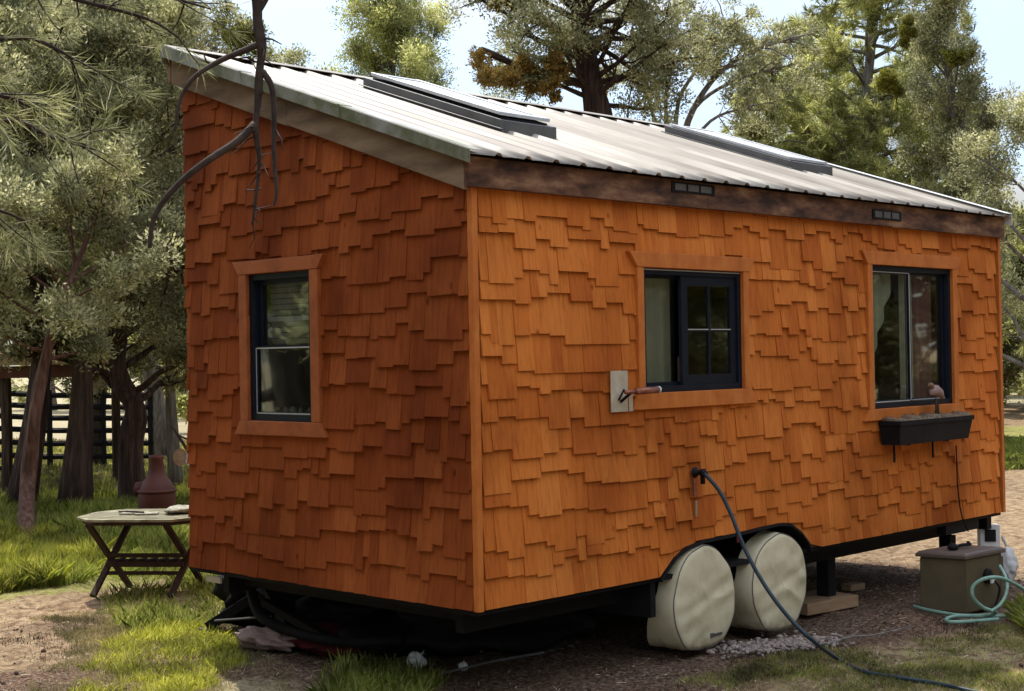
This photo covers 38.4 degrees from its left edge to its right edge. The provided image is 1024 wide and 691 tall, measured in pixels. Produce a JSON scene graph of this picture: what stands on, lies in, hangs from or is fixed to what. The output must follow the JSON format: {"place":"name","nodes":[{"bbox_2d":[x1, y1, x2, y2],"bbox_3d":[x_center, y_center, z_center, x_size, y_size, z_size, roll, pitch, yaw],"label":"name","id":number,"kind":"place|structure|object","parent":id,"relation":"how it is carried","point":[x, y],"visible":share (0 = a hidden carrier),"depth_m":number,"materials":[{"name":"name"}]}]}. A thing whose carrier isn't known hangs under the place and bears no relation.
{"place":"outdoors","nodes":[
{"label":"outdoors","id":0,"kind":"place"},
{"bbox_2d":[0,517,117,593],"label":"yellow grass","id":1,"kind":"structure","parent":0,"point":[43,554],"depth_m":13.53,"materials":[{"name":"plant"}]},
{"bbox_2d":[0,436,188,495],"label":"meadow grass","id":2,"kind":"structure","parent":0,"point":[96,471],"depth_m":24.77,"materials":[{"name":"green plant"}]},
{"bbox_2d":[0,488,189,590],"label":"tall grass","id":3,"kind":"structure","parent":0,"point":[138,539],"depth_m":15.05,"materials":[{"name":"green plant"}]},
{"bbox_2d":[0,445,189,500],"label":"meadow green","id":4,"kind":"object","parent":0,"point":[183,489],"depth_m":22.57,"materials":[{"name":"green grass"}]},
{"bbox_2d":[89,567,224,629],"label":"grass","id":5,"kind":"structure","parent":0,"point":[158,611],"depth_m":11.30,"materials":[{"name":"green plant"}]},
{"bbox_2d":[64,616,250,690],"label":"sunlit grass","id":6,"kind":"structure","parent":0,"point":[178,679],"depth_m":9.38,"materials":[{"name":"green plant"}]},
{"bbox_2d":[300,647,451,690],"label":"shade grass","id":7,"kind":"structure","parent":0,"point":[344,676],"depth_m":8.61,"materials":[{"name":"green plant"}]},
{"bbox_2d":[0,377,1023,690],"bbox_3d":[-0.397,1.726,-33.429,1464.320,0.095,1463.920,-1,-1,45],"label":"ground","id":8,"kind":"structure","parent":0,"point":[1010,521],"depth_m":9.81,"materials":[{"name":"beige soil"}]},
{"bbox_2d":[0,3,95,407],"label":"juniper tree","id":9,"kind":"object","parent":8,"relation":"on","point":[43,165],"depth_m":26.17,"materials":[{"name":"green plant"}]},
{"bbox_2d":[3,260,110,409],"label":"distant tree","id":10,"kind":"object","parent":8,"relation":"on","point":[23,399],"visible":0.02,"depth_m":60.93,"materials":[{"name":"green plant"}]},
{"bbox_2d":[0,615,125,690],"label":"dead weeds","id":11,"kind":"object","parent":8,"relation":"on","point":[29,636],"visible":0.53,"depth_m":10.16,"materials":[{"name":"beige plant"}]},
{"bbox_2d":[0,351,127,493],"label":"plank shelter","id":12,"kind":"object","parent":8,"relation":"on","point":[6,418],"visible":0.52,"depth_m":21.14,"materials":[{"name":"wood"}]},
{"bbox_2d":[0,387,153,470],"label":"corral fence","id":13,"kind":"object","parent":8,"relation":"on","point":[103,430],"visible":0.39,"depth_m":26.12,"materials":[{"name":"black wood"}]},
{"bbox_2d":[0,125,185,538],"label":"juniper tree","id":14,"kind":"object","parent":8,"relation":"on","point":[110,200],"visible":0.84,"depth_m":16.29,"materials":[{"name":"green plant"}]},
{"bbox_2d":[0,0,207,504],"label":"juniper tree","id":15,"kind":"object","parent":8,"relation":"on","point":[9,13],"visible":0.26,"depth_m":18.41,"materials":[{"name":"green plant"}]},
{"bbox_2d":[0,0,210,499],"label":"juniper tree","id":16,"kind":"object","parent":8,"relation":"on","point":[163,339],"visible":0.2,"depth_m":19.49,"materials":[{"name":"green plant"}]},
{"bbox_2d":[0,0,213,503],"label":"juniper tree","id":17,"kind":"object","parent":8,"relation":"on","point":[76,479],"visible":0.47,"depth_m":18.85,"materials":[{"name":"green plant"}]},
{"bbox_2d":[24,0,211,455],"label":"pine tree","id":18,"kind":"object","parent":8,"relation":"on","point":[159,424],"depth_m":29.03,"materials":[{"name":"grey plant"}]},
{"bbox_2d":[1,0,236,465],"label":"juniper tree","id":19,"kind":"object","parent":8,"relation":"on","point":[97,449],"visible":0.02,"depth_m":26.27,"materials":[{"name":"green plant"}]},
{"bbox_2d":[62,319,178,410],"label":"distant tree","id":20,"kind":"object","parent":8,"relation":"on","point":[138,378],"depth_m":57.97,"materials":[{"name":"green plant"}]},
{"bbox_2d":[22,16,244,485],"bbox_3d":[-5.190,-1.363,22.582,4.248,7.353,4.374,-1,-1,45],"label":"juniper tree","id":21,"kind":"object","parent":8,"relation":"on","point":[175,473],"visible":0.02,"depth_m":22.19,"materials":[{"name":"green plant"}]},
{"bbox_2d":[77,509,204,597],"bbox_3d":[-3.028,1.735,12.280,1.080,0.662,0.840,-1,0,7],"label":"folding table","id":22,"kind":"object","parent":8,"relation":"on","point":[166,521],"visible":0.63,"depth_m":12.17,"materials":[{"name":"brown wood"}]},
{"bbox_2d":[118,510,158,514],"bbox_3d":[-3.127,1.392,12.273,0.386,0.028,0.180,-1,0,7],"label":"open booklet","id":23,"kind":"object","parent":22,"relation":"on","point":[127,512],"visible":1,"depth_m":12.24,"materials":[{"name":"paper"}]},
{"bbox_2d":[133,455,176,508],"bbox_3d":[-4.120,1.699,17.061,0.456,0.851,0.455,-1,-1,45],"label":"chiminea","id":24,"kind":"object","parent":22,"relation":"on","point":[155,489],"visible":0.8,"depth_m":16.93,"materials":[{"name":"ceramic"}]},
{"bbox_2d":[164,505,188,513],"bbox_3d":[-2.761,1.369,12.301,0.266,0.075,0.325,-1,-1,45],"label":"speckled dish","id":25,"kind":"object","parent":22,"relation":"on","point":[178,509],"visible":0.75,"depth_m":12.20,"materials":[{"name":"ceramic"}]},
{"bbox_2d":[0,0,282,270],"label":"pine tree","id":26,"kind":"object","parent":8,"relation":"on","point":[259,44],"visible":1,"depth_m":8.63,"materials":[{"name":"green plant"}]},
{"bbox_2d":[128,335,188,394],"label":"distant tree","id":27,"kind":"object","parent":8,"relation":"on","point":[138,382],"depth_m":61.95,"materials":[{"name":"green plant"}]},
{"bbox_2d":[23,607,298,690],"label":"dry grass","id":28,"kind":"structure","parent":8,"relation":"on","point":[103,628],"depth_m":9.71,"materials":[{"name":"plant"}]},
{"bbox_2d":[158,361,187,395],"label":"distant tree","id":29,"kind":"object","parent":8,"relation":"on","point":[176,385],"depth_m":49.16,"materials":[{"name":"green plant"}]},
{"bbox_2d":[161,338,187,424],"bbox_3d":[-6.627,-0.907,39.876,6.414,6.830,5.197,-1,0,-35],"label":"distant tree","id":30,"kind":"object","parent":8,"relation":"on","point":[182,403],"depth_m":38.57,"materials":[{"name":"green plant"}]},
{"bbox_2d":[172,427,188,465],"bbox_3d":[-4.062,1.555,18.199,0.269,1.109,0.041,-1,0,0],"label":"log","id":31,"kind":"object","parent":8,"relation":"on","point":[179,456],"visible":0.63,"depth_m":18.20,"materials":[{"name":"brown wood"}]},
{"bbox_2d":[177,567,233,625],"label":"edge grass","id":32,"kind":"structure","parent":8,"relation":"on","point":[211,596],"depth_m":11.92,"materials":[{"name":"green plant"}]},
{"bbox_2d":[158,0,329,131],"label":"juniper tree","id":33,"kind":"object","parent":8,"relation":"on","point":[291,57],"visible":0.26,"depth_m":23.56,"materials":[{"name":"green plant"}]},
{"bbox_2d":[212,575,305,627],"bbox_3d":[-1.621,1.780,10.755,0.495,0.498,1.215,-1,-1,45],"label":"black tarpaulin","id":34,"kind":"object","parent":8,"relation":"on","point":[230,599],"visible":0.09,"depth_m":10.41,"materials":[{"name":"plastic"}]},
{"bbox_2d":[235,626,296,651],"bbox_3d":[-1.631,1.945,9.807,0.612,0.156,0.308,-1,-1,45],"label":"sack","id":35,"kind":"object","parent":8,"relation":"on","point":[260,638],"visible":0.87,"depth_m":9.69,"materials":[{"name":"fabric"}]},
{"bbox_2d":[287,621,364,656],"bbox_3d":[-1.261,1.923,9.752,1.037,0.186,0.454,-1,-1,45],"label":"red cloth","id":36,"kind":"object","parent":8,"relation":"on","point":[332,628],"visible":0.45,"depth_m":9.55,"materials":[{"name":"red fabric"}]},
{"bbox_2d":[320,0,459,89],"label":"juniper tree","id":37,"kind":"object","parent":8,"relation":"on","point":[390,24],"visible":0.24,"depth_m":30.63,"materials":[{"name":"green plant"}]},
{"bbox_2d":[406,651,426,670],"bbox_3d":[-0.600,1.940,9.054,0.173,0.120,0.096,-1,-1,45],"label":"paper scrap","id":38,"kind":"object","parent":8,"relation":"on","point":[412,657],"visible":0.61,"depth_m":9.02,"materials":[{"name":"white paper"}]},
{"bbox_2d":[458,661,467,670],"bbox_3d":[-0.296,1.946,8.934,0.037,0.065,0.069,-1,0,-37],"label":"paper scrap","id":39,"kind":"object","parent":8,"relation":"on","point":[462,664],"visible":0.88,"depth_m":8.93,"materials":[{"name":"white paper"}]},
{"bbox_2d":[337,609,598,656],"bbox_3d":[-0.122,1.766,10.044,1.264,0.462,2.484,-1,-1,45],"label":"black tarpaulin","id":40,"kind":"object","parent":8,"relation":"on","point":[432,635],"visible":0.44,"depth_m":9.38,"materials":[{"name":"plastic"}]},
{"bbox_2d":[443,651,544,673],"bbox_3d":[-0.110,1.936,8.979,0.750,0.046,0.015,-1,0,-34],"label":"metal rod","id":41,"kind":"object","parent":8,"relation":"on","point":[492,661],"visible":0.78,"depth_m":8.97,"materials":[{"name":"grey metal"}]},
{"bbox_2d":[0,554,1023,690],"bbox_3d":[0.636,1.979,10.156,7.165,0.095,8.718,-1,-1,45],"label":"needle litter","id":42,"kind":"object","parent":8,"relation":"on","point":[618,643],"visible":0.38,"depth_m":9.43,"materials":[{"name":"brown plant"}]},
{"bbox_2d":[0,579,1023,690],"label":"dirt clods","id":43,"kind":"object","parent":8,"relation":"on","point":[1021,664],"visible":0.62,"depth_m":9.23,"materials":[{"name":"brown soil"}]},
{"bbox_2d":[430,0,741,124],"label":"juniper tree","id":44,"kind":"object","parent":8,"relation":"on","point":[577,43],"visible":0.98,"depth_m":23.48,"materials":[{"name":"green plant"}]},
{"bbox_2d":[161,44,1011,649],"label":"tiny house","id":45,"kind":"structure","parent":8,"relation":"on","point":[469,362],"depth_m":9.23,"materials":[{"name":"brown wood"}]},
{"bbox_2d":[232,254,328,437],"bbox_3d":[-1.416,0.010,9.163,0.932,1.100,0.122,-1,-1,45],"label":"window","id":46,"kind":"structure","parent":45,"relation":"in","point":[252,350],"depth_m":9.23,"materials":[{"name":"orange wood"}]},
{"bbox_2d":[625,251,757,409],"bbox_3d":[1.130,-0.094,9.349,0.122,0.960,1.297,-1,-1,45],"label":"window","id":47,"kind":"structure","parent":45,"relation":"in","point":[738,365],"depth_m":9.36,"materials":[{"name":"orange wood"}]},
{"bbox_2d":[699,469,978,690],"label":"garden hose","id":48,"kind":"object","parent":45,"relation":"attached to","point":[703,472],"visible":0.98,"depth_m":8.77,"materials":[{"name":"black rubber"}]},
{"bbox_2d":[859,250,963,421],"bbox_3d":[3.050,-0.076,11.301,0.122,1.250,1.494,-1,-1,45],"label":"window","id":49,"kind":"structure","parent":45,"relation":"in","point":[873,262],"depth_m":11.32,"materials":[{"name":"orange wood"}]},
{"bbox_2d":[879,410,973,461],"bbox_3d":[3.168,0.687,11.211,0.194,0.364,1.127,-1,-1,45],"label":"planter box","id":50,"kind":"object","parent":45,"relation":"attached to","point":[908,429],"visible":1,"depth_m":11.04,"materials":[{"name":"black metal"}]},
{"bbox_2d":[927,383,944,413],"bbox_3d":[3.256,0.433,11.304,0.084,0.302,0.269,-1,-1,45],"label":"bird ornament","id":51,"kind":"object","parent":50,"relation":"in","point":[936,390],"visible":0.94,"depth_m":11.26,"materials":[{"name":"ceramic"}]},
{"bbox_2d":[619,0,833,144],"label":"juniper tree","id":52,"kind":"object","parent":8,"relation":"on","point":[765,48],"visible":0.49,"depth_m":25.18,"materials":[{"name":"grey plant"}]},
{"bbox_2d":[675,629,855,659],"bbox_3d":[1.638,1.940,9.510,1.332,0.041,0.603,-1,0,-24],"label":"rubble","id":53,"kind":"object","parent":8,"relation":"on","point":[782,642],"visible":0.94,"depth_m":9.50,"materials":[{"name":"grey gravel"}]},
{"bbox_2d":[741,56,824,143],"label":"distant tree","id":54,"kind":"object","parent":8,"relation":"on","point":[789,133],"visible":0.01,"depth_m":40.66,"materials":[{"name":"green plant"}]},
{"bbox_2d":[717,56,900,177],"bbox_3d":[6.107,-2.005,29.996,5.465,8.409,4.744,-1,-1,45],"label":"pine tree","id":55,"kind":"object","parent":8,"relation":"on","point":[821,144],"visible":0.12,"depth_m":29.87,"materials":[{"name":"green plant"}]},
{"bbox_2d":[800,590,858,615],"bbox_3d":[2.243,1.909,10.948,0.579,0.085,0.380,-1,0,-38],"label":"lumber offcut","id":56,"kind":"object","parent":8,"relation":"on","point":[812,605],"visible":0.6,"depth_m":10.80,"materials":[{"name":"brown wood"}]},
{"bbox_2d":[676,622,1023,690],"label":"sparse grass","id":57,"kind":"object","parent":8,"relation":"on","point":[979,673],"visible":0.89,"depth_m":8.67,"materials":[{"name":"green plant"}]},
{"bbox_2d":[811,89,892,174],"bbox_3d":[8.831,-2.102,38.297,5.794,9.666,5.602,-1,0,-22],"label":"distant tree","id":58,"kind":"object","parent":8,"relation":"on","point":[822,125],"depth_m":38.00,"materials":[{"name":"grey plant"}]},
{"bbox_2d":[841,582,864,590],"bbox_3d":[2.723,1.923,11.746,0.178,0.050,0.100,-1,0,-39],"label":"lumber offcut","id":59,"kind":"object","parent":8,"relation":"on","point":[852,586],"visible":1,"depth_m":11.70,"materials":[{"name":"brown wood"}]},
{"bbox_2d":[824,626,911,645],"bbox_3d":[2.366,1.910,9.774,0.921,0.048,0.072,-1,0,-38],"label":"stick","id":60,"kind":"object","parent":8,"relation":"on","point":[854,635],"visible":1,"depth_m":9.69,"materials":[{"name":"brown wood"}]},
{"bbox_2d":[726,616,1011,688],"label":"dead weeds","id":61,"kind":"object","parent":8,"relation":"on","point":[814,650],"visible":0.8,"depth_m":9.21,"materials":[{"name":"brown plant"}]},
{"bbox_2d":[751,0,1023,356],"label":"pine tree","id":62,"kind":"object","parent":8,"relation":"on","point":[868,116],"visible":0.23,"depth_m":30.34,"materials":[{"name":"green plant"}]},
{"bbox_2d":[835,107,1016,347],"bbox_3d":[8.011,-1.462,30.459,4.312,7.251,3.719,-1,0,3],"label":"juniper tree","id":63,"kind":"object","parent":8,"relation":"on","point":[921,135],"visible":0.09,"depth_m":29.43,"materials":[{"name":"green plant"}]},
{"bbox_2d":[875,0,1023,325],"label":"juniper tree","id":64,"kind":"object","parent":8,"relation":"on","point":[934,34],"visible":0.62,"depth_m":26.94,"materials":[{"name":"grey plant"}]},
{"bbox_2d":[915,544,1005,613],"bbox_3d":[3.340,1.723,10.875,0.457,0.438,0.598,-1,-1,45],"label":"utility box","id":65,"kind":"object","parent":8,"relation":"on","point":[948,578],"visible":0.86,"depth_m":10.75,"materials":[{"name":"grey plastic"}]},
{"bbox_2d":[947,541,971,550],"bbox_3d":[3.311,1.480,10.895,0.078,0.050,0.270,-1,-1,45],"label":"garden tap","id":66,"kind":"object","parent":65,"relation":"on","point":[953,546],"visible":1,"depth_m":10.82,"materials":[{"name":"black metal"}]},
{"bbox_2d":[912,565,1023,623],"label":"coiled hose","id":67,"kind":"object","parent":8,"relation":"on","point":[992,615],"visible":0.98,"depth_m":10.31,"materials":[{"name":"teal rubber"}]},
{"bbox_2d":[940,175,1019,394],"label":"distant tree","id":68,"kind":"object","parent":8,"relation":"on","point":[1004,389],"depth_m":58.44,"materials":[{"name":"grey plant"}]},
{"bbox_2d":[943,80,1023,386],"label":"juniper tree","id":69,"kind":"object","parent":8,"relation":"on","point":[1015,123],"visible":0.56,"depth_m":24.15,"materials":[{"name":"green plant"}]},
{"bbox_2d":[977,524,999,546],"bbox_3d":[4.003,1.724,12.349,0.170,0.451,0.101,-1,0,0],"label":"service pedestal","id":70,"kind":"object","parent":8,"relation":"on","point":[988,537],"visible":0.47,"depth_m":12.31,"materials":[{"name":"white plastic"}]},
{"bbox_2d":[1003,391,1008,404],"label":"distant tree","id":71,"kind":"object","parent":8,"relation":"on","point":[1005,402],"depth_m":48.09,"materials":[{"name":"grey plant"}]},
{"bbox_2d":[1001,536,1018,581],"bbox_3d":[3.962,1.711,11.751,0.160,0.386,0.124,-1,-1,45],"label":"crumpled bag","id":72,"kind":"object","parent":8,"relation":"on","point":[1010,564],"visible":0.66,"depth_m":11.71,"materials":[{"name":"white plastic"}]},
{"bbox_2d":[1001,291,1020,341],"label":"distant tree","id":73,"kind":"object","parent":8,"relation":"on","point":[1008,325],"depth_m":42.63,"materials":[{"name":"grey plant"}]},
{"bbox_2d":[1001,590,1023,628],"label":"edge tuft","id":74,"kind":"object","parent":8,"relation":"on","point":[1016,615],"visible":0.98,"depth_m":10.21,"materials":[{"name":"green plant"}]},
{"bbox_2d":[1002,213,1023,394],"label":"distant tree","id":75,"kind":"object","parent":8,"relation":"on","point":[1011,370],"visible":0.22,"depth_m":44.54,"materials":[{"name":"green plant"}]},
{"bbox_2d":[1004,204,1023,402],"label":"distant tree","id":76,"kind":"object","parent":8,"relation":"on","point":[1020,249],"visible":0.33,"depth_m":38.39,"materials":[{"name":"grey plant"}]},
{"bbox_2d":[3,0,1023,365],"label":"sky","id":77,"kind":"structure","parent":0,"point":[1000,25],"materials":[{"name":"white"}]},
{"bbox_2d":[1004,433,1023,469],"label":"grass","id":78,"kind":"structure","parent":0,"point":[1014,451],"depth_m":24.64,"materials":[{"name":"green plant"}]}
]}

